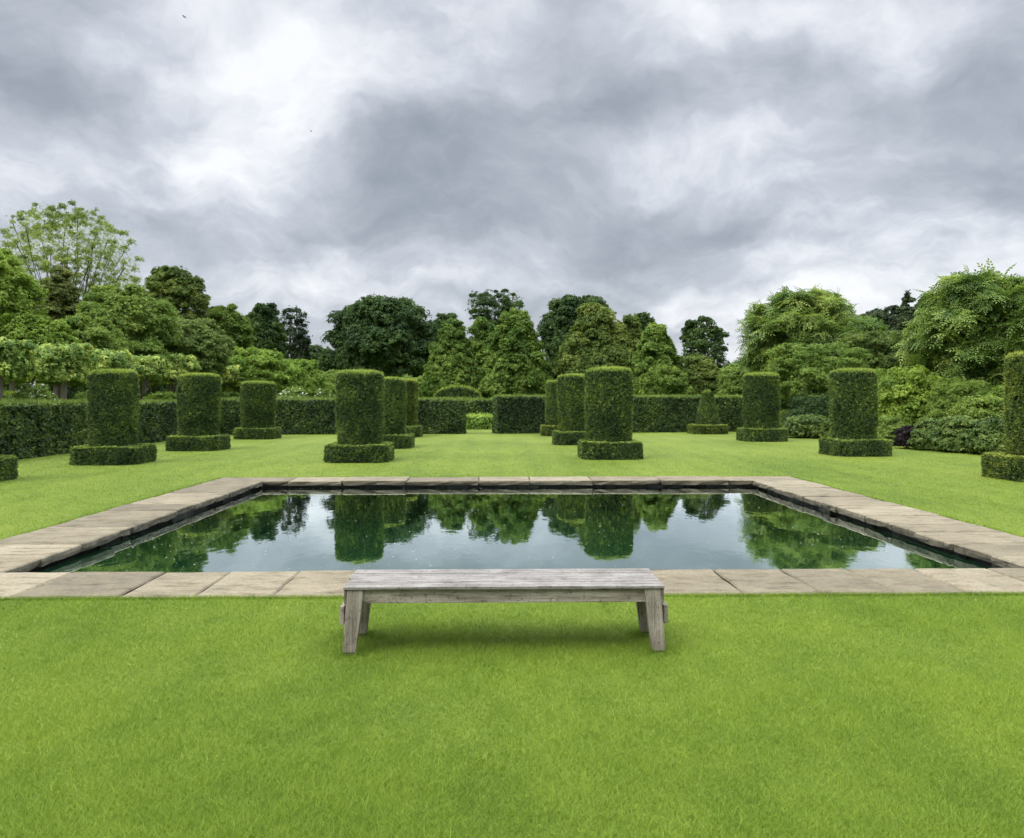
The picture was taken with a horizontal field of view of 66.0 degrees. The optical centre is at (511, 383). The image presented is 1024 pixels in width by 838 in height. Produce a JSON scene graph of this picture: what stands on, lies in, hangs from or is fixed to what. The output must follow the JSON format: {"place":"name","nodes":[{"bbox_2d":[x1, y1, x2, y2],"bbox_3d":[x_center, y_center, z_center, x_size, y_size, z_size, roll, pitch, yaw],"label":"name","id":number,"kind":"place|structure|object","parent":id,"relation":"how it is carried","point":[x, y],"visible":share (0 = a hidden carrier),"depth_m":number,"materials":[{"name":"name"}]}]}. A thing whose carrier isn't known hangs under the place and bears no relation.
{"place":"outdoors","nodes":[
{"label":"outdoors","id":0,"kind":"place"},
{"bbox_2d":[0,429,1023,837],"bbox_3d":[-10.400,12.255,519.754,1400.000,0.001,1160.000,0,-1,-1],"label":"lawn","id":1,"kind":"structure","parent":0,"point":[426,445],"depth_m":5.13,"materials":[{"name":"green plant"}]},
{"bbox_2d":[0,454,19,480],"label":"topiary column","id":2,"kind":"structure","parent":1,"relation":"on","point":[8,467],"depth_m":15.67,"materials":[{"name":"green plant"}]},
{"bbox_2d":[3,390,18,399],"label":"shrub","id":3,"kind":"object","parent":1,"relation":"on","point":[6,394],"visible":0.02,"depth_m":26.61,"materials":[{"name":"green plant"}]},
{"bbox_2d":[0,336,38,398],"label":"pleached lime","id":4,"kind":"object","parent":1,"relation":"on","point":[17,360],"visible":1,"depth_m":23.14,"materials":[{"name":"green plant"}]},
{"bbox_2d":[7,344,41,391],"bbox_3d":[-18.269,0.332,28.847,1.988,3.825,2.997,0,-1,-1],"label":"pleached lime","id":5,"kind":"object","parent":1,"relation":"on","point":[12,383],"visible":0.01,"depth_m":28.77,"materials":[{"name":"green plant"}]},
{"bbox_2d":[0,248,50,386],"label":"broadleaf tree","id":6,"kind":"object","parent":1,"relation":"on","point":[20,291],"visible":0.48,"depth_m":30.33,"materials":[{"name":"green plant"}]},
{"bbox_2d":[8,381,59,406],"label":"flowering shrub","id":7,"kind":"object","parent":1,"relation":"on","point":[41,390],"visible":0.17,"depth_m":23.98,"materials":[{"name":"green plant"}]},
{"bbox_2d":[0,310,82,389],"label":"broadleaf tree","id":8,"kind":"object","parent":1,"relation":"on","point":[51,331],"visible":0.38,"depth_m":30.04,"materials":[{"name":"green plant"}]},
{"bbox_2d":[35,265,81,397],"bbox_3d":[-20.478,-1.464,35.710,2.943,7.805,2.974,0,-1,-1],"label":"broadleaf tree","id":9,"kind":"object","parent":1,"relation":"on","point":[62,298],"visible":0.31,"depth_m":35.33,"materials":[{"name":"green plant"}]},
{"bbox_2d":[32,342,99,400],"bbox_3d":[-15.195,0.378,26.553,1.995,3.637,2.730,0,-1,-17],"label":"pleached lime","id":10,"kind":"object","parent":1,"relation":"on","point":[65,364],"visible":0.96,"depth_m":26.11,"materials":[{"name":"green plant"}]},
{"bbox_2d":[0,200,144,307],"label":"ash tree","id":11,"kind":"object","parent":1,"relation":"on","point":[50,226],"visible":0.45,"depth_m":38.73,"materials":[{"name":"green plant"}]},
{"bbox_2d":[74,391,87,399],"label":"shrub","id":12,"kind":"object","parent":1,"relation":"on","point":[83,394],"visible":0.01,"depth_m":29.15,"materials":[{"name":"green plant"}]},
{"bbox_2d":[0,397,177,458],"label":"hornbeam hedge","id":13,"kind":"object","parent":1,"relation":"on","point":[30,428],"visible":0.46,"depth_m":22.82,"materials":[{"name":"green plant"}]},
{"bbox_2d":[60,315,131,399],"bbox_3d":[-17.638,-0.231,32.638,3.428,5.201,3.222,0,-1,-1],"label":"broadleaf tree","id":14,"kind":"object","parent":1,"relation":"on","point":[100,333],"visible":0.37,"depth_m":32.05,"materials":[{"name":"green plant"}]},
{"bbox_2d":[68,368,157,465],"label":"topiary column","id":15,"kind":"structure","parent":1,"relation":"on","point":[113,409],"depth_m":19.49,"materials":[{"name":"green plant"}]},
{"bbox_2d":[87,348,143,372],"bbox_3d":[-15.174,0.468,29.858,2.185,3.593,2.646,0,-1,-1],"label":"pleached lime","id":16,"kind":"object","parent":1,"relation":"on","point":[113,359],"visible":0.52,"depth_m":29.24,"materials":[{"name":"green plant"}]},
{"bbox_2d":[72,283,182,382],"bbox_3d":[-17.660,-1.046,35.613,4.874,6.962,4.972,0,-1,-1],"label":"broadleaf tree","id":17,"kind":"object","parent":1,"relation":"on","point":[132,309],"visible":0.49,"depth_m":34.88,"materials":[{"name":"green plant"}]},
{"bbox_2d":[138,379,158,398],"bbox_3d":[-18.521,0.694,39.201,1.989,3.527,2.683,0,-1,-23],"label":"pleached lime","id":18,"kind":"object","parent":1,"relation":"on","point":[151,383],"visible":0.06,"depth_m":39.10,"materials":[{"name":"green plant"}]},
{"bbox_2d":[132,354,174,397],"bbox_3d":[-15.356,0.551,32.761,1.989,3.548,2.682,0,-1,-1],"label":"pleached lime","id":19,"kind":"object","parent":1,"relation":"on","point":[153,365],"visible":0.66,"depth_m":32.42,"materials":[{"name":"green plant"}]},
{"bbox_2d":[126,298,183,394],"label":"broadleaf tree","id":20,"kind":"object","parent":1,"relation":"on","point":[152,389],"visible":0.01,"depth_m":42.58,"materials":[{"name":"green plant"}]},
{"bbox_2d":[141,391,176,404],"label":"shrub","id":21,"kind":"object","parent":1,"relation":"on","point":[157,395],"visible":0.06,"depth_m":32.25,"materials":[{"name":"green plant"}]},
{"bbox_2d":[158,381,174,392],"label":"pleached lime","id":22,"kind":"object","parent":1,"relation":"on","point":[170,385],"visible":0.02,"depth_m":42.78,"materials":[{"name":"green plant"}]},
{"bbox_2d":[142,265,211,393],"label":"broadleaf tree","id":23,"kind":"object","parent":1,"relation":"on","point":[186,288],"visible":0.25,"depth_m":44.78,"materials":[{"name":"green plant"}]},
{"bbox_2d":[161,352,201,392],"bbox_3d":[-15.245,0.505,35.962,2.129,3.771,2.716,-1,-1,31],"label":"pleached lime","id":24,"kind":"object","parent":1,"relation":"on","point":[185,364],"visible":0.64,"depth_m":35.42,"materials":[{"name":"green plant"}]},
{"bbox_2d":[165,372,230,450],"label":"topiary column","id":25,"kind":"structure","parent":1,"relation":"on","point":[198,399],"depth_m":24.75,"materials":[{"name":"green plant"}]},
{"bbox_2d":[161,317,235,382],"bbox_3d":[-15.943,-0.413,38.655,4.293,5.817,4.379,0,-1,-1],"label":"broadleaf tree","id":26,"kind":"object","parent":1,"relation":"on","point":[205,342],"visible":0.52,"depth_m":37.90,"materials":[{"name":"green plant"}]},
{"bbox_2d":[221,391,239,397],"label":"shrub","id":27,"kind":"object","parent":1,"relation":"on","point":[229,394],"visible":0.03,"depth_m":39.62,"materials":[{"name":"green plant"}]},
{"bbox_2d":[206,303,256,350],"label":"broadleaf tree","id":28,"kind":"object","parent":1,"relation":"on","point":[235,325],"visible":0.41,"depth_m":47.20,"materials":[{"name":"green plant"}]},
{"bbox_2d":[220,364,243,387],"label":"pleached lime","id":29,"kind":"object","parent":1,"relation":"on","point":[229,376],"visible":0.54,"depth_m":42.03,"materials":[{"name":"green plant"}]},
{"bbox_2d":[233,380,281,439],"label":"topiary column","id":30,"kind":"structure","parent":1,"relation":"on","point":[258,405],"depth_m":31.95,"materials":[{"name":"green plant"}]},
{"bbox_2d":[221,346,301,394],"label":"shrub","id":31,"kind":"object","parent":1,"relation":"on","point":[254,364],"visible":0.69,"depth_m":43.40,"materials":[{"name":"green plant"}]},
{"bbox_2d":[245,302,286,359],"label":"oak tree","id":32,"kind":"object","parent":1,"relation":"on","point":[270,335],"visible":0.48,"depth_m":60.88,"materials":[{"name":"green plant"}]},
{"bbox_2d":[276,387,307,397],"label":"flowering shrub","id":33,"kind":"object","parent":1,"relation":"on","point":[297,392],"visible":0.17,"depth_m":40.72,"materials":[{"name":"green plant"}]},
{"bbox_2d":[280,305,312,359],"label":"pine tree","id":34,"kind":"object","parent":1,"relation":"on","point":[300,340],"visible":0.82,"depth_m":66.10,"materials":[{"name":"green plant"}]},
{"bbox_2d":[278,358,327,396],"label":"shrub","id":35,"kind":"object","parent":1,"relation":"on","point":[310,378],"visible":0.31,"depth_m":48.97,"materials":[{"name":"green plant"}]},
{"bbox_2d":[295,344,333,370],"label":"oak tree","id":36,"kind":"object","parent":1,"relation":"on","point":[316,349],"visible":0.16,"depth_m":70.76,"materials":[{"name":"green plant"}]},
{"bbox_2d":[315,388,331,401],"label":"flowering shrub","id":37,"kind":"object","parent":1,"relation":"on","point":[326,392],"visible":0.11,"depth_m":43.65,"materials":[{"name":"green plant"}]},
{"bbox_2d":[308,369,344,397],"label":"shrub","id":38,"kind":"object","parent":1,"relation":"on","point":[331,381],"visible":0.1,"depth_m":53.43,"materials":[{"name":"green plant"}]},
{"bbox_2d":[220,396,466,434],"bbox_3d":[-7.900,1.490,37.043,11.608,1.880,1.662,0,-1,-4],"label":"hornbeam hedge","id":39,"kind":"object","parent":1,"relation":"on","point":[315,415],"visible":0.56,"depth_m":36.35,"materials":[{"name":"green plant"}]},
{"bbox_2d":[323,368,394,462],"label":"topiary column","id":40,"kind":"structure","parent":1,"relation":"on","point":[360,403],"depth_m":20.16,"materials":[{"name":"green plant"}]},
{"bbox_2d":[316,294,440,377],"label":"oak tree","id":41,"kind":"object","parent":1,"relation":"on","point":[389,336],"visible":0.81,"depth_m":64.69,"materials":[{"name":"green plant"}]},
{"bbox_2d":[383,375,414,448],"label":"topiary column","id":42,"kind":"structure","parent":1,"relation":"on","point":[395,418],"depth_m":25.94,"materials":[{"name":"green plant"}]},
{"bbox_2d":[399,374,424,397],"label":"shrub","id":43,"kind":"object","parent":1,"relation":"on","point":[418,379],"visible":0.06,"depth_m":54.77,"materials":[{"name":"green plant"}]},
{"bbox_2d":[403,378,422,436],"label":"topiary column","id":44,"kind":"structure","parent":1,"relation":"on","point":[412,401],"depth_m":33.73,"materials":[{"name":"green plant"}]},
{"bbox_2d":[430,313,458,342],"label":"oak tree","id":45,"kind":"object","parent":1,"relation":"on","point":[442,317],"visible":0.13,"depth_m":83.17,"materials":[{"name":"green plant"}]},
{"bbox_2d":[418,318,481,397],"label":"lime tree","id":46,"kind":"object","parent":1,"relation":"on","point":[451,360],"visible":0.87,"depth_m":51.70,"materials":[{"name":"green plant"}]},
{"bbox_2d":[433,383,481,398],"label":"domed hedge","id":47,"kind":"object","parent":1,"relation":"on","point":[460,391],"visible":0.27,"depth_m":49.96,"materials":[{"name":"green plant"}]},
{"bbox_2d":[451,395,493,417],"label":"hornbeam hedge","id":48,"kind":"object","parent":1,"relation":"on","point":[478,404],"visible":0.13,"depth_m":45.99,"materials":[{"name":"green plant"}]},
{"bbox_2d":[4,361,950,410],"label":"distant wood","id":49,"kind":"object","parent":1,"relation":"on","point":[163,388],"visible":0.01,"depth_m":108.80,"materials":[{"name":"green plant"}]},
{"bbox_2d":[466,412,492,428],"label":"box hedge","id":50,"kind":"object","parent":1,"relation":"on","point":[475,421],"visible":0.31,"depth_m":42.46,"materials":[{"name":"green plant"}]},
{"bbox_2d":[466,316,494,376],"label":"lime tree","id":51,"kind":"object","parent":1,"relation":"on","point":[480,329],"visible":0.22,"depth_m":57.31,"materials":[{"name":"green plant"}]},
{"bbox_2d":[465,288,524,326],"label":"pine tree","id":52,"kind":"object","parent":1,"relation":"on","point":[487,299],"visible":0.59,"depth_m":86.44,"materials":[{"name":"green plant"}]},
{"bbox_2d":[340,568,667,655],"bbox_3d":[-0.051,1.495,5.179,2.072,0.444,0.506,0,-1,-1],"label":"bench","id":53,"kind":"object","parent":1,"relation":"on","point":[643,588],"visible":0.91,"depth_m":4.96,"materials":[{"name":"grey wood"}]},
{"bbox_2d":[476,307,553,398],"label":"lime tree","id":54,"kind":"object","parent":1,"relation":"on","point":[516,363],"visible":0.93,"depth_m":50.59,"materials":[{"name":"green plant"}]},
{"bbox_2d":[540,379,558,435],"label":"topiary column","id":55,"kind":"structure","parent":1,"relation":"on","point":[549,426],"depth_m":34.74,"materials":[{"name":"green plant"}]},
{"bbox_2d":[552,373,587,444],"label":"topiary column","id":56,"kind":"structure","parent":1,"relation":"on","point":[571,410],"depth_m":27.88,"materials":[{"name":"green plant"}]},
{"bbox_2d":[536,294,614,367],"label":"oak tree","id":57,"kind":"object","parent":1,"relation":"on","point":[560,318],"visible":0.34,"depth_m":82.47,"materials":[{"name":"green plant"}]},
{"bbox_2d":[550,301,635,379],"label":"lime tree","id":58,"kind":"object","parent":1,"relation":"on","point":[593,338],"visible":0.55,"depth_m":50.71,"materials":[{"name":"green plant"}]},
{"bbox_2d":[577,365,643,459],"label":"topiary column","id":59,"kind":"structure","parent":1,"relation":"on","point":[608,401],"depth_m":21.20,"materials":[{"name":"green plant"}]},
{"bbox_2d":[619,313,642,352],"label":"lime tree","id":60,"kind":"object","parent":1,"relation":"on","point":[633,325],"visible":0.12,"depth_m":57.54,"materials":[{"name":"green plant"}]},
{"bbox_2d":[620,312,655,333],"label":"oak tree","id":61,"kind":"object","parent":1,"relation":"on","point":[645,318],"visible":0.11,"depth_m":87.15,"materials":[{"name":"green plant"}]},
{"bbox_2d":[491,393,788,433],"bbox_3d":[6.541,1.468,39.047,15.308,2.004,1.664,0,-1,-11],"label":"hornbeam hedge","id":62,"kind":"object","parent":1,"relation":"on","point":[525,414],"visible":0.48,"depth_m":38.45,"materials":[{"name":"green plant"}]},
{"bbox_2d":[627,321,694,395],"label":"lime tree","id":63,"kind":"object","parent":1,"relation":"on","point":[656,362],"visible":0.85,"depth_m":48.88,"materials":[{"name":"green plant"}]},
{"bbox_2d":[683,354,720,395],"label":"shrub","id":64,"kind":"object","parent":1,"relation":"on","point":[704,373],"visible":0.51,"depth_m":49.36,"materials":[{"name":"green plant"}]},
{"bbox_2d":[679,315,729,370],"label":"oak tree","id":65,"kind":"object","parent":1,"relation":"on","point":[693,336],"visible":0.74,"depth_m":73.48,"materials":[{"name":"green plant"}]},
{"bbox_2d":[717,363,744,373],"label":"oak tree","id":66,"kind":"object","parent":1,"relation":"on","point":[732,365],"visible":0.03,"depth_m":65.67,"materials":[{"name":"green plant"}]},
{"bbox_2d":[714,366,748,395],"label":"shrub","id":67,"kind":"object","parent":1,"relation":"on","point":[731,381],"visible":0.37,"depth_m":46.80,"materials":[{"name":"green plant"}]},
{"bbox_2d":[735,371,787,441],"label":"topiary column","id":68,"kind":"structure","parent":1,"relation":"on","point":[761,403],"depth_m":30.16,"materials":[{"name":"green plant"}]},
{"bbox_2d":[779,409,789,427],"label":"shrub","id":69,"kind":"object","parent":1,"relation":"on","point":[783,411],"visible":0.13,"depth_m":37.71,"materials":[{"name":"green plant"}]},
{"bbox_2d":[733,286,863,393],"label":"walnut tree","id":70,"kind":"object","parent":1,"relation":"on","point":[801,316],"visible":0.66,"depth_m":41.81,"materials":[{"name":"green plant"}]},
{"bbox_2d":[781,414,825,437],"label":"shrub","id":71,"kind":"object","parent":1,"relation":"on","point":[808,426],"visible":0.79,"depth_m":32.63,"materials":[{"name":"green plant"}]},
{"bbox_2d":[780,391,829,422],"bbox_3d":[13.614,1.398,34.852,3.495,2.095,3.448,0,-1,-1],"label":"shrub","id":72,"kind":"object","parent":1,"relation":"on","point":[816,405],"visible":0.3,"depth_m":34.23,"materials":[{"name":"green plant"}]},
{"bbox_2d":[762,340,871,403],"bbox_3d":[14.550,0.236,37.283,5.066,4.466,5.005,0,-1,-1],"label":"dogwood tree","id":73,"kind":"object","parent":1,"relation":"on","point":[784,362],"visible":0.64,"depth_m":36.15,"materials":[{"name":"green plant"}]},
{"bbox_2d":[818,416,830,436],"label":"shrub","id":74,"kind":"object","parent":1,"relation":"on","point":[825,426],"visible":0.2,"depth_m":31.61,"materials":[{"name":"green plant"}]},
{"bbox_2d":[817,367,894,456],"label":"topiary column","id":75,"kind":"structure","parent":1,"relation":"on","point":[853,395],"depth_m":22.40,"materials":[{"name":"green plant"}]},
{"bbox_2d":[818,314,895,369],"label":"walnut tree","id":76,"kind":"object","parent":1,"relation":"on","point":[855,324],"visible":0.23,"depth_m":40.48,"materials":[{"name":"green plant"}]},
{"bbox_2d":[827,367,893,400],"bbox_3d":[15.039,0.847,33.181,3.061,3.072,3.145,0,-1,-1],"label":"shrub","id":77,"kind":"object","parent":1,"relation":"on","point":[881,373],"visible":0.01,"depth_m":32.73,"materials":[{"name":"green plant"}]},
{"bbox_2d":[828,329,914,382],"bbox_3d":[18.375,-0.044,38.368,6.060,5.071,5.882,0,-1,-1],"label":"dogwood tree","id":78,"kind":"object","parent":1,"relation":"on","point":[884,352],"visible":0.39,"depth_m":36.78,"materials":[{"name":"green plant"}]},
{"bbox_2d":[857,305,900,331],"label":"conifer tree","id":79,"kind":"object","parent":1,"relation":"on","point":[888,317],"visible":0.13,"depth_m":79.54,"materials":[{"name":"green plant"}]},
{"bbox_2d":[877,414,910,443],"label":"shrub","id":80,"kind":"object","parent":1,"relation":"on","point":[887,426],"visible":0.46,"depth_m":27.34,"materials":[{"name":"green plant"}]},
{"bbox_2d":[892,425,912,448],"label":"shrub","id":81,"kind":"object","parent":1,"relation":"on","point":[903,435],"visible":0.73,"depth_m":25.66,"materials":[{"name":"purple plant"}]},
{"bbox_2d":[889,289,917,355],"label":"conifer tree","id":82,"kind":"object","parent":1,"relation":"on","point":[907,311],"visible":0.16,"depth_m":76.68,"materials":[{"name":"green plant"}]},
{"bbox_2d":[877,365,950,438],"bbox_3d":[14.456,0.792,28.785,3.206,3.002,3.443,0,-1,-1],"label":"shrub","id":83,"kind":"object","parent":1,"relation":"on","point":[900,388],"visible":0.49,"depth_m":28.02,"materials":[{"name":"green plant"}]},
{"bbox_2d":[907,417,941,449],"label":"shrub","id":84,"kind":"object","parent":1,"relation":"on","point":[922,436],"visible":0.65,"depth_m":24.89,"materials":[{"name":"green plant"}]},
{"bbox_2d":[916,376,991,421],"bbox_3d":[15.273,0.991,26.837,2.898,2.525,2.996,0,-1,-1],"label":"shrub","id":85,"kind":"object","parent":1,"relation":"on","point":[947,391],"visible":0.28,"depth_m":26.48,"materials":[{"name":"green plant"}]},
{"bbox_2d":[931,415,977,451],"bbox_3d":[13.689,1.577,24.053,1.692,1.236,1.693,0,-1,-1],"label":"shrub","id":86,"kind":"object","parent":1,"relation":"on","point":[951,432],"visible":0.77,"depth_m":23.72,"materials":[{"name":"green plant"}]},
{"bbox_2d":[894,258,1023,396],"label":"walnut tree","id":87,"kind":"object","parent":1,"relation":"on","point":[952,331],"visible":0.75,"depth_m":28.13,"materials":[{"name":"green plant"}]},
{"bbox_2d":[951,395,1003,419],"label":"shrub","id":88,"kind":"object","parent":1,"relation":"on","point":[973,407],"visible":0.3,"depth_m":24.57,"materials":[{"name":"green plant"}]},
{"bbox_2d":[965,416,1008,452],"bbox_3d":[14.049,1.554,22.966,1.644,1.243,1.625,0,-1,-1],"label":"shrub","id":89,"kind":"object","parent":1,"relation":"on","point":[986,434],"visible":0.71,"depth_m":22.58,"materials":[{"name":"green plant"}]},
{"bbox_2d":[981,385,1004,411],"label":"shrub","id":90,"kind":"object","parent":1,"relation":"on","point":[998,390],"visible":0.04,"depth_m":25.21,"materials":[{"name":"green plant"}]},
{"bbox_2d":[980,349,1023,481],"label":"topiary column","id":91,"kind":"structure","parent":1,"relation":"on","point":[1007,464],"depth_m":15.85,"materials":[{"name":"green leaves"},{"name":"twig"}]},
{"bbox_2d":[991,281,1023,353],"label":"walnut tree","id":92,"kind":"object","parent":1,"relation":"on","point":[1018,323],"visible":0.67,"depth_m":26.86,"materials":[{"name":"green plant"}]},
{"bbox_2d":[0,476,1023,598],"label":"pool coping path","id":93,"kind":"structure","parent":0,"point":[21,555],"depth_m":7.90,"materials":[{"name":"stone"}]},
{"bbox_2d":[0,0,1023,364],"label":"sky","id":94,"kind":"structure","parent":0,"point":[675,162],"materials":[{"name":"grey"}]},
{"bbox_2d":[38,487,989,573],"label":"water","id":95,"kind":"structure","parent":0,"point":[650,528],"depth_m":9.95,"materials":[{"name":"green liquid"}]},
{"bbox_2d":[687,388,728,433],"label":"topiary","id":96,"kind":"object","parent":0,"point":[707,420],"depth_m":36.79,"materials":[{"name":"green plant"}]},
{"label":"pool floor","id":97,"kind":"structure","parent":0,"visible":0},
{"bbox_2d":[28,480,1002,571],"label":"pool wall","id":98,"kind":"structure","parent":97,"relation":"on","point":[884,529],"depth_m":13.50,"materials":[{"name":"stone"}]}
]}

